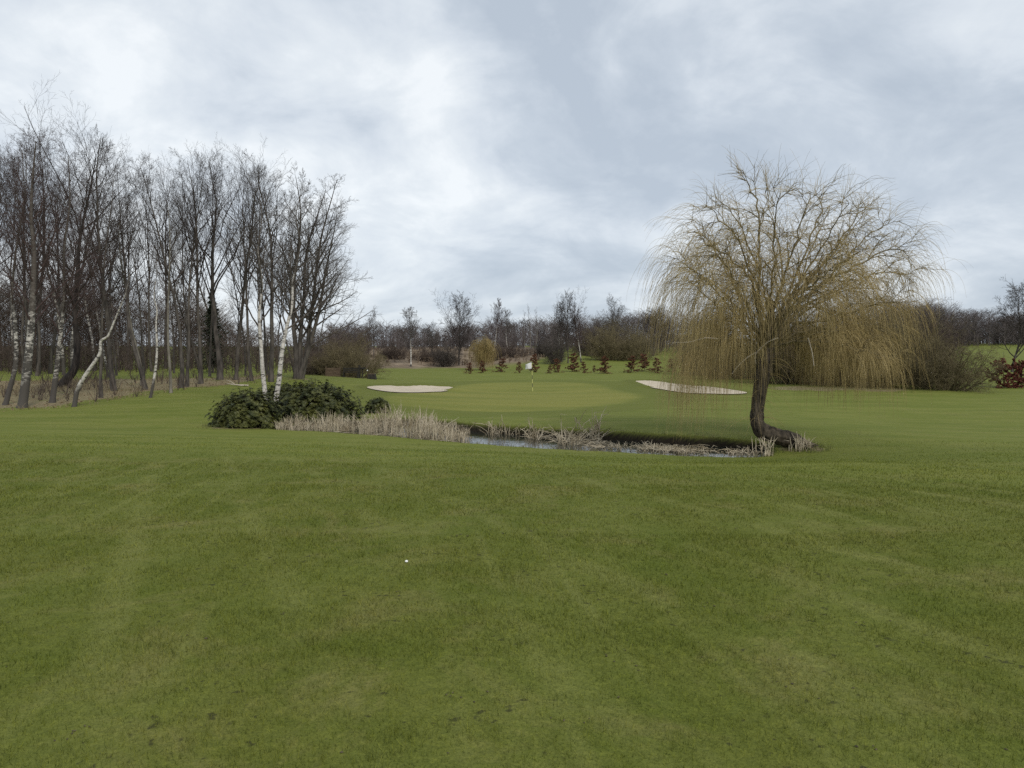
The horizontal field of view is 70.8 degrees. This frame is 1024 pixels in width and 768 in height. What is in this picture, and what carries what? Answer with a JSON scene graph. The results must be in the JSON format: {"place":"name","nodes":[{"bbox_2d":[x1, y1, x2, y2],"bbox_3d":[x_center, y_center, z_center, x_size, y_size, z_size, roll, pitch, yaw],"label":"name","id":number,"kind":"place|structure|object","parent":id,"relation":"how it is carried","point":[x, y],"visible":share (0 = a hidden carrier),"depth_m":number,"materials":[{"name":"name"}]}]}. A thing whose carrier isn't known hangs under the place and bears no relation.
{"place":"outdoors","nodes":[
{"label":"outdoors","id":0,"kind":"place"},
{"bbox_2d":[0,343,1023,767],"bbox_3d":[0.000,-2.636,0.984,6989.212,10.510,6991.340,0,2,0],"label":"ground","id":1,"kind":"structure","parent":0,"point":[618,397],"depth_m":5.48,"materials":[{"name":"plant"}]},
{"bbox_2d":[0,151,30,362],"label":"forest tree","id":2,"kind":"object","parent":1,"relation":"on","point":[11,323],"visible":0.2,"depth_m":80.09,"materials":[{"name":"brown wood"}]},
{"bbox_2d":[0,145,37,272],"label":"forest tree","id":3,"kind":"object","parent":1,"relation":"on","point":[6,203],"visible":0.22,"depth_m":82.51,"materials":[{"name":"brown plant"}]},
{"bbox_2d":[0,152,49,377],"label":"forest tree","id":4,"kind":"object","parent":1,"relation":"on","point":[22,324],"visible":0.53,"depth_m":51.83,"materials":[{"name":"brown plant"}]},
{"bbox_2d":[0,133,68,404],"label":"birch tree","id":5,"kind":"object","parent":1,"relation":"on","point":[11,381],"visible":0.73,"depth_m":32.90,"materials":[{"name":"brown plant"}]},
{"bbox_2d":[1,145,72,374],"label":"forest tree","id":6,"kind":"object","parent":1,"relation":"on","point":[62,352],"visible":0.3,"depth_m":56.98,"materials":[{"name":"brown wood"}]},
{"bbox_2d":[5,182,71,375],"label":"forest tree","id":7,"kind":"object","parent":1,"relation":"on","point":[39,348],"visible":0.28,"depth_m":56.60,"materials":[{"name":"brown plant"}]},
{"bbox_2d":[0,139,95,371],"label":"forest tree","id":8,"kind":"object","parent":1,"relation":"on","point":[59,282],"visible":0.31,"depth_m":74.44,"materials":[{"name":"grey plant"}]},
{"bbox_2d":[7,87,89,373],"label":"forest tree","id":9,"kind":"object","parent":1,"relation":"on","point":[49,147],"visible":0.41,"depth_m":64.77,"materials":[{"name":"grey plant"}]},
{"bbox_2d":[0,126,101,374],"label":"forest tree","id":10,"kind":"object","parent":1,"relation":"on","point":[26,320],"visible":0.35,"depth_m":59.27,"materials":[{"name":"grey plant"}]},
{"bbox_2d":[0,124,116,407],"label":"birch tree","id":11,"kind":"object","parent":1,"relation":"on","point":[23,398],"visible":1,"depth_m":31.72,"materials":[{"name":"white plant"}]},
{"bbox_2d":[13,128,129,402],"bbox_3d":[-21.125,-5.481,34.169,5.006,12.977,4.040,0,2,0],"label":"birch tree","id":12,"kind":"object","parent":1,"relation":"on","point":[52,399],"visible":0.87,"depth_m":33.94,"materials":[{"name":"brown plant"}]},
{"bbox_2d":[46,186,102,370],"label":"forest tree","id":13,"kind":"object","parent":1,"relation":"on","point":[90,330],"visible":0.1,"depth_m":76.97,"materials":[{"name":"brown wood"}]},
{"bbox_2d":[0,72,156,386],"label":"twisted tree","id":14,"kind":"object","parent":1,"relation":"on","point":[76,357],"visible":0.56,"depth_m":42.53,"materials":[{"name":"black plant"}]},
{"bbox_2d":[38,171,120,367],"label":"forest tree","id":15,"kind":"object","parent":1,"relation":"on","point":[71,348],"visible":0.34,"depth_m":55.95,"materials":[{"name":"brown wood"}]},
{"bbox_2d":[28,90,135,390],"bbox_3d":[-23.474,-7.893,39.003,5.526,16.843,5.624,0,2,3],"label":"alder tree","id":16,"kind":"object","parent":1,"relation":"on","point":[109,356],"visible":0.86,"depth_m":39.41,"materials":[{"name":"brown plant"}]},
{"bbox_2d":[61,202,109,377],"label":"forest tree","id":17,"kind":"object","parent":1,"relation":"on","point":[104,356],"visible":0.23,"depth_m":52.04,"materials":[{"name":"brown wood"}]},
{"bbox_2d":[47,167,126,373],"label":"forest tree","id":18,"kind":"object","parent":1,"relation":"on","point":[50,369],"visible":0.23,"depth_m":63.70,"materials":[{"name":"brown plant"}]},
{"bbox_2d":[39,146,147,397],"bbox_3d":[-20.885,-5.635,36.394,4.229,12.817,4.243,1,2,21],"label":"alder tree","id":19,"kind":"object","parent":1,"relation":"on","point":[100,394],"visible":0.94,"depth_m":36.16,"materials":[{"name":"brown plant"}]},
{"bbox_2d":[71,273,130,406],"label":"birch tree","id":20,"kind":"object","parent":1,"relation":"on","point":[80,383],"visible":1,"depth_m":31.95,"materials":[{"name":"white plant"}]},
{"bbox_2d":[92,229,135,369],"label":"forest tree","id":21,"kind":"object","parent":1,"relation":"on","point":[112,308],"visible":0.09,"depth_m":78.39,"materials":[{"name":"brown plant"}]},
{"bbox_2d":[93,217,141,375],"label":"forest tree","id":22,"kind":"object","parent":1,"relation":"on","point":[114,352],"visible":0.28,"depth_m":57.04,"materials":[{"name":"brown plant"}]},
{"bbox_2d":[83,195,159,384],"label":"alder tree","id":23,"kind":"object","parent":1,"relation":"on","point":[121,261],"visible":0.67,"depth_m":41.53,"materials":[{"name":"brown plant"}]},
{"bbox_2d":[76,161,168,389],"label":"alder tree","id":24,"kind":"object","parent":1,"relation":"on","point":[142,376],"visible":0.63,"depth_m":41.24,"materials":[{"name":"brown plant"}]},
{"bbox_2d":[101,164,148,369],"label":"forest tree","id":25,"kind":"object","parent":1,"relation":"on","point":[128,259],"visible":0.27,"depth_m":77.37,"materials":[{"name":"grey plant"}]},
{"bbox_2d":[111,208,161,375],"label":"forest tree","id":26,"kind":"object","parent":1,"relation":"on","point":[142,352],"visible":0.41,"depth_m":51.66,"materials":[{"name":"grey plant"}]},
{"bbox_2d":[0,362,277,400],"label":"brambles","id":27,"kind":"object","parent":1,"relation":"on","point":[85,382],"visible":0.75,"depth_m":41.22,"materials":[{"name":"plant"}]},
{"bbox_2d":[112,140,174,371],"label":"forest tree","id":28,"kind":"object","parent":1,"relation":"on","point":[149,347],"visible":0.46,"depth_m":69.18,"materials":[{"name":"grey plant"}]},
{"bbox_2d":[0,373,290,411],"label":"dead grass","id":29,"kind":"structure","parent":1,"relation":"on","point":[120,391],"depth_m":40.64,"materials":[{"name":"plant"}]},
{"bbox_2d":[128,191,188,392],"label":"alder tree","id":30,"kind":"object","parent":1,"relation":"on","point":[168,350],"visible":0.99,"depth_m":38.25,"materials":[{"name":"brown plant"}]},
{"bbox_2d":[144,245,173,397],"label":"birch tree","id":31,"kind":"object","parent":1,"relation":"on","point":[154,374],"visible":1,"depth_m":35.53,"materials":[{"name":"white plant"}]},
{"bbox_2d":[110,150,215,387],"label":"alder tree","id":32,"kind":"object","parent":1,"relation":"on","point":[166,267],"visible":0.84,"depth_m":42.37,"materials":[{"name":"brown plant"}]},
{"bbox_2d":[132,216,198,369],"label":"forest tree","id":33,"kind":"object","parent":1,"relation":"on","point":[181,310],"visible":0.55,"depth_m":47.38,"materials":[{"name":"grey plant"}]},
{"bbox_2d":[149,217,185,372],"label":"forest tree","id":34,"kind":"object","parent":1,"relation":"on","point":[169,296],"visible":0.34,"depth_m":64.19,"materials":[{"name":"grey plant"}]},
{"bbox_2d":[137,151,201,368],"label":"forest tree","id":35,"kind":"object","parent":1,"relation":"on","point":[165,343],"visible":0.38,"depth_m":82.69,"materials":[{"name":"grey plant"}]},
{"bbox_2d":[0,336,343,373],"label":"undergrowth","id":36,"kind":"object","parent":1,"relation":"on","point":[45,357],"visible":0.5,"depth_m":70.51,"materials":[{"name":"plant"}]},
{"bbox_2d":[155,175,201,358],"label":"forest tree","id":37,"kind":"object","parent":1,"relation":"on","point":[184,294],"visible":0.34,"depth_m":58.64,"materials":[{"name":"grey plant"}]},
{"bbox_2d":[0,255,376,370],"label":"woodland thicket","id":38,"kind":"object","parent":1,"relation":"on","point":[84,335],"visible":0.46,"depth_m":85.85,"materials":[{"name":"plant"}]},
{"bbox_2d":[147,139,231,383],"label":"alder tree","id":39,"kind":"object","parent":1,"relation":"on","point":[200,376],"visible":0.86,"depth_m":43.98,"materials":[{"name":"brown plant"}]},
{"bbox_2d":[155,191,223,362],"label":"forest tree","id":40,"kind":"object","parent":1,"relation":"on","point":[203,294],"visible":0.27,"depth_m":79.90,"materials":[{"name":"grey plant"}]},
{"bbox_2d":[160,145,233,386],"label":"alder tree","id":41,"kind":"object","parent":1,"relation":"on","point":[188,310],"visible":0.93,"depth_m":43.03,"materials":[{"name":"grey plant"}]},
{"bbox_2d":[136,147,269,379],"bbox_3d":[-19.213,-8.173,47.400,8.219,16.018,10.426,0,2,-5],"label":"alder tree","id":42,"kind":"object","parent":1,"relation":"on","point":[219,376],"visible":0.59,"depth_m":47.30,"materials":[{"name":"grey plant"}]},
{"bbox_2d":[177,153,239,376],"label":"forest tree","id":43,"kind":"object","parent":1,"relation":"on","point":[209,367],"visible":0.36,"depth_m":51.66,"materials":[{"name":"grey plant"}]},
{"bbox_2d":[190,289,234,372],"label":"spruce tree","id":44,"kind":"object","parent":1,"relation":"on","point":[208,313],"visible":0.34,"depth_m":65.71,"materials":[{"name":"green plant"}]},
{"bbox_2d":[199,136,263,380],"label":"alder tree","id":45,"kind":"object","parent":1,"relation":"on","point":[247,325],"visible":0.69,"depth_m":44.93,"materials":[{"name":"brown plant"}]},
{"bbox_2d":[214,229,254,375],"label":"forest tree","id":46,"kind":"object","parent":1,"relation":"on","point":[236,298],"visible":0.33,"depth_m":53.28,"materials":[{"name":"grey plant"}]},
{"bbox_2d":[218,252,254,336],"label":"forest tree","id":47,"kind":"object","parent":1,"relation":"on","point":[237,299],"visible":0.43,"depth_m":49.08,"materials":[{"name":"grey plant"}]},
{"bbox_2d":[194,140,289,379],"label":"alder tree","id":48,"kind":"object","parent":1,"relation":"on","point":[238,341],"visible":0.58,"depth_m":46.49,"materials":[{"name":"brown plant"}]},
{"bbox_2d":[204,385,284,427],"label":"rhododendron bush","id":49,"kind":"object","parent":1,"relation":"on","point":[242,409],"visible":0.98,"depth_m":24.61,"materials":[{"name":"green plant"}]},
{"bbox_2d":[170,140,324,381],"bbox_3d":[-16.682,-7.475,43.830,10.254,14.939,6.672,0,2,-4],"label":"alder tree","id":50,"kind":"object","parent":1,"relation":"on","point":[271,363],"visible":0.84,"depth_m":44.30,"materials":[{"name":"brown plant"}]},
{"bbox_2d":[231,167,276,375],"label":"forest tree","id":51,"kind":"object","parent":1,"relation":"on","point":[265,353],"visible":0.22,"depth_m":50.65,"materials":[{"name":"grey plant"}]},
{"bbox_2d":[206,158,310,400],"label":"birch tree","id":52,"kind":"object","parent":1,"relation":"on","point":[258,324],"visible":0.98,"depth_m":29.13,"materials":[{"name":"white plant"}]},
{"bbox_2d":[250,238,293,370],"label":"forest tree","id":53,"kind":"object","parent":1,"relation":"on","point":[277,312],"visible":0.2,"depth_m":70.49,"materials":[{"name":"grey plant"}]},
{"bbox_2d":[252,382,299,400],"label":"rhododendron bush","id":54,"kind":"object","parent":1,"relation":"on","point":[271,387],"visible":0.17,"depth_m":29.55,"materials":[{"name":"green plant"}]},
{"bbox_2d":[270,235,291,361],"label":"forest tree","id":55,"kind":"object","parent":1,"relation":"on","point":[279,302],"visible":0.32,"depth_m":48.32,"materials":[{"name":"grey plant"}]},
{"bbox_2d":[227,167,371,400],"bbox_3d":[-8.902,-3.717,29.553,5.629,10.067,3.797,-1,2,-34],"label":"birch tree","id":56,"kind":"object","parent":1,"relation":"on","point":[283,342],"visible":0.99,"depth_m":29.00,"materials":[{"name":"white plant"}]},
{"bbox_2d":[237,162,382,378],"bbox_3d":[-12.765,-7.377,47.479,9.415,14.361,8.805,0,2,12],"label":"spreading tree","id":57,"kind":"object","parent":1,"relation":"on","point":[299,371],"visible":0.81,"depth_m":46.57,"materials":[{"name":"brown plant"}]},
{"bbox_2d":[290,349,329,374],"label":"hazel bush","id":58,"kind":"object","parent":1,"relation":"on","point":[313,371],"visible":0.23,"depth_m":61.31,"materials":[{"name":"plant"}]},
{"bbox_2d":[272,378,369,422],"bbox_3d":[-7.356,0.590,27.215,4.023,1.636,3.134,0,2,0],"label":"rhododendron bush","id":59,"kind":"object","parent":1,"relation":"on","point":[326,399],"visible":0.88,"depth_m":26.62,"materials":[{"name":"green plant"}]},
{"bbox_2d":[312,243,351,355],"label":"forest tree","id":60,"kind":"object","parent":1,"relation":"on","point":[326,296],"visible":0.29,"depth_m":76.81,"materials":[{"name":"grey plant"}]},
{"bbox_2d":[306,338,359,375],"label":"hazel bush","id":61,"kind":"object","parent":1,"relation":"on","point":[319,370],"visible":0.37,"depth_m":60.07,"materials":[{"name":"plant"}]},
{"bbox_2d":[325,367,340,376],"bbox_3d":[-14.173,-0.953,56.998,1.170,0.830,0.120,0,2,0],"label":"hurdle panel","id":62,"kind":"object","parent":1,"relation":"on","point":[332,371],"visible":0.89,"depth_m":56.98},
{"bbox_2d":[318,331,394,377],"bbox_3d":[-12.949,-2.154,59.883,6.381,4.570,6.483,0,2,-10],"label":"hazel bush","id":63,"kind":"object","parent":1,"relation":"on","point":[349,362],"visible":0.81,"depth_m":59.32,"materials":[{"name":"plant"}]},
{"bbox_2d":[365,308,384,355],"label":"broad tree","id":64,"kind":"object","parent":1,"relation":"on","point":[373,331],"visible":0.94,"depth_m":111.88,"materials":[{"name":"grey plant"}]},
{"bbox_2d":[364,397,391,413],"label":"rhododendron bush","id":65,"kind":"object","parent":1,"relation":"on","point":[379,403],"visible":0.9,"depth_m":29.27,"materials":[{"name":"green plant"}]},
{"bbox_2d":[375,339,409,359],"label":"hazel bush","id":66,"kind":"object","parent":1,"relation":"on","point":[390,353],"visible":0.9,"depth_m":107.13,"materials":[{"name":"plant"}]},
{"bbox_2d":[367,385,452,392],"bbox_3d":[-6.313,0.297,47.425,4.168,0.453,12.239,0,2,13],"label":"sand bunker","id":67,"kind":"object","parent":1,"relation":"on","point":[406,389],"visible":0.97,"depth_m":47.76},
{"bbox_2d":[396,307,425,366],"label":"birch tree","id":68,"kind":"object","parent":1,"relation":"on","point":[412,327],"visible":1,"depth_m":97.14,"materials":[{"name":"brown plant"}]},
{"bbox_2d":[406,346,444,361],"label":"hazel bush","id":69,"kind":"object","parent":1,"relation":"on","point":[422,354],"visible":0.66,"depth_m":105.23,"materials":[{"name":"plant"}]},
{"bbox_2d":[419,323,444,350],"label":"broad tree","id":70,"kind":"object","parent":1,"relation":"on","point":[431,335],"visible":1,"depth_m":107.75,"materials":[{"name":"grey plant"}]},
{"bbox_2d":[427,342,462,366],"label":"hazel bush","id":71,"kind":"object","parent":1,"relation":"on","point":[447,356],"visible":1,"depth_m":100.50,"materials":[{"name":"plant"}]},
{"bbox_2d":[366,346,544,366],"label":"bracken scrub","id":72,"kind":"object","parent":1,"relation":"on","point":[462,362],"visible":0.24,"depth_m":107.56,"materials":[{"name":"plant"}]},
{"bbox_2d":[434,289,482,365],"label":"broad tree","id":73,"kind":"object","parent":1,"relation":"on","point":[462,319],"visible":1,"depth_m":102.72,"materials":[{"name":"grey plant"}]},
{"bbox_2d":[462,336,500,368],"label":"golden willow","id":74,"kind":"object","parent":1,"relation":"on","point":[485,352],"visible":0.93,"depth_m":87.40,"materials":[{"name":"plant"}]},
{"bbox_2d":[487,298,507,347],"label":"birch tree","id":75,"kind":"object","parent":1,"relation":"on","point":[498,317],"visible":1,"depth_m":119.22,"materials":[{"name":"grey plant"}]},
{"bbox_2d":[6,443,1007,752],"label":"worm casts","id":76,"kind":"object","parent":1,"relation":"on","point":[550,717],"visible":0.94,"depth_m":3.72,"materials":[{"name":"soil"}]},
{"bbox_2d":[491,339,533,359],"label":"hazel bush","id":77,"kind":"object","parent":1,"relation":"on","point":[510,352],"visible":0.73,"depth_m":110.93,"materials":[{"name":"plant"}]},
{"bbox_2d":[267,416,781,457],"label":"bank grass","id":78,"kind":"structure","parent":1,"relation":"on","point":[570,447],"depth_m":20.32,"materials":[{"name":"plant"}]},
{"bbox_2d":[320,308,730,353],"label":"wood","id":79,"kind":"object","parent":1,"relation":"on","point":[516,337],"visible":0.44,"depth_m":146.03,"materials":[{"name":"plant"}]},
{"bbox_2d":[103,374,977,453],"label":"long grass","id":80,"kind":"structure","parent":1,"relation":"on","point":[796,450],"depth_m":44.20,"materials":[{"name":"plant"}]},
{"bbox_2d":[529,337,553,356],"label":"hazel bush","id":81,"kind":"object","parent":1,"relation":"on","point":[538,350],"visible":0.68,"depth_m":111.33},
{"bbox_2d":[540,333,571,363],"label":"hazel bush","id":82,"kind":"object","parent":1,"relation":"on","point":[549,354],"visible":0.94,"depth_m":96.42,"materials":[{"name":"plant"}]},
{"bbox_2d":[549,302,571,361],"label":"birch tree","id":83,"kind":"object","parent":1,"relation":"on","point":[558,324],"visible":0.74,"depth_m":99.61,"materials":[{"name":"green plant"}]},
{"bbox_2d":[553,287,587,362],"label":"broad tree","id":84,"kind":"object","parent":1,"relation":"on","point":[565,312],"visible":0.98,"depth_m":98.12,"materials":[{"name":"brown plant"}]},
{"bbox_2d":[562,305,588,362],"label":"birch tree","id":85,"kind":"object","parent":1,"relation":"on","point":[578,335],"visible":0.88,"depth_m":98.72,"materials":[{"name":"brown plant"}]},
{"bbox_2d":[561,323,629,355],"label":"hazel bush","id":86,"kind":"object","parent":1,"relation":"on","point":[574,347],"visible":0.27,"depth_m":121.91,"materials":[{"name":"plant"}]},
{"bbox_2d":[569,318,649,360],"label":"hazel bush","id":87,"kind":"object","parent":1,"relation":"on","point":[611,346],"visible":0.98,"depth_m":103.18,"materials":[{"name":"plant"}]},
{"bbox_2d":[592,294,631,353],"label":"broad tree","id":88,"kind":"object","parent":1,"relation":"on","point":[614,316],"visible":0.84,"depth_m":117.04,"materials":[{"name":"brown plant"}]},
{"bbox_2d":[604,322,666,359],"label":"hazel bush","id":89,"kind":"object","parent":1,"relation":"on","point":[645,351],"visible":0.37,"depth_m":106.65,"materials":[{"name":"plant"}]},
{"bbox_2d":[629,304,690,353],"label":"broad tree","id":90,"kind":"object","parent":1,"relation":"on","point":[648,319],"visible":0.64,"depth_m":124.97,"materials":[{"name":"brown plant"}]},
{"bbox_2d":[636,380,746,393],"bbox_3d":[11.103,0.162,50.817,3.883,0.414,18.987,0,2,-7],"label":"sand bunker","id":91,"kind":"object","parent":1,"relation":"on","point":[654,384],"visible":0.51,"depth_m":48.92},
{"bbox_2d":[679,331,772,379],"bbox_3d":[19.700,-2.284,62.510,11.227,6.691,9.366,1,2,18],"label":"willow bush","id":92,"kind":"object","parent":1,"relation":"on","point":[736,372],"visible":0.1,"depth_m":61.64,"materials":[{"name":"plant"}]},
{"bbox_2d":[730,299,819,384],"bbox_3d":[20.344,-3.050,53.830,8.500,7.400,8.876,0,2,8],"label":"willow bush","id":93,"kind":"object","parent":1,"relation":"on","point":[778,381],"visible":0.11,"depth_m":52.70,"materials":[{"name":"plant"}]},
{"bbox_2d":[626,145,967,450],"bbox_3d":[7.711,-2.442,18.766,9.355,8.449,7.850,0,2,0],"label":"weeping willow","id":94,"kind":"object","parent":1,"relation":"on","point":[769,329],"visible":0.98,"depth_m":18.07,"materials":[{"name":"yellow plant"}]},
{"bbox_2d":[745,301,889,386],"bbox_3d":[22.678,-2.804,52.268,9.719,7.204,9.659,-1,2,-25],"label":"willow bush","id":95,"kind":"object","parent":1,"relation":"on","point":[792,372],"visible":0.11,"depth_m":50.75,"materials":[{"name":"plant"}]},
{"bbox_2d":[775,278,974,389],"bbox_3d":[24.430,-3.202,49.777,12.079,8.413,12.613,0,2,7],"label":"willow bush","id":96,"kind":"object","parent":1,"relation":"on","point":[917,357],"visible":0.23,"depth_m":47.52,"materials":[{"name":"plant"}]},
{"bbox_2d":[871,296,973,384],"bbox_3d":[30.059,-3.024,53.709,9.163,7.688,9.220,-1,2,-31],"label":"willow bush","id":97,"kind":"object","parent":1,"relation":"on","point":[947,334],"visible":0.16,"depth_m":51.85,"materials":[{"name":"plant"}]},
{"bbox_2d":[881,329,1009,393],"bbox_3d":[28.229,-1.266,47.157,7.337,4.754,7.454,1,2,33],"label":"willow bush","id":98,"kind":"object","parent":1,"relation":"on","point":[946,379],"visible":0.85,"depth_m":46.02,"materials":[{"name":"plant"}]},
{"bbox_2d":[869,294,1023,345],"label":"wood","id":99,"kind":"object","parent":1,"relation":"on","point":[979,322],"visible":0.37,"depth_m":199.89,"materials":[{"name":"plant"}]},
{"bbox_2d":[984,277,1023,371],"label":"broad tree","id":100,"kind":"object","parent":1,"relation":"on","point":[1019,315],"visible":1,"depth_m":73.75,"materials":[{"name":"brown plant"}]},
{"bbox_2d":[985,358,1023,387],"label":"copper hedge","id":101,"kind":"object","parent":1,"relation":"on","point":[1007,379],"visible":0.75,"depth_m":49.77,"materials":[{"name":"brown plant"}]},
{"bbox_2d":[1002,358,1023,385],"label":"copper hedge","id":102,"kind":"object","parent":1,"relation":"on","point":[1020,365],"visible":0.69,"depth_m":50.22,"materials":[{"name":"brown plant"}]},
{"bbox_2d":[0,0,1023,345],"label":"sky","id":103,"kind":"structure","parent":0,"point":[519,153],"materials":[{"name":"grey"}]},
{"bbox_2d":[275,423,770,456],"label":"water","id":104,"kind":"structure","parent":0,"point":[501,439],"depth_m":20.52,"materials":[{"name":"black liquid"}]},
{"bbox_2d":[272,403,815,455],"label":"dead reeds","id":105,"kind":"object","parent":104,"relation":"in","point":[425,427],"visible":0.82,"depth_m":22.08,"materials":[{"name":"plant"}]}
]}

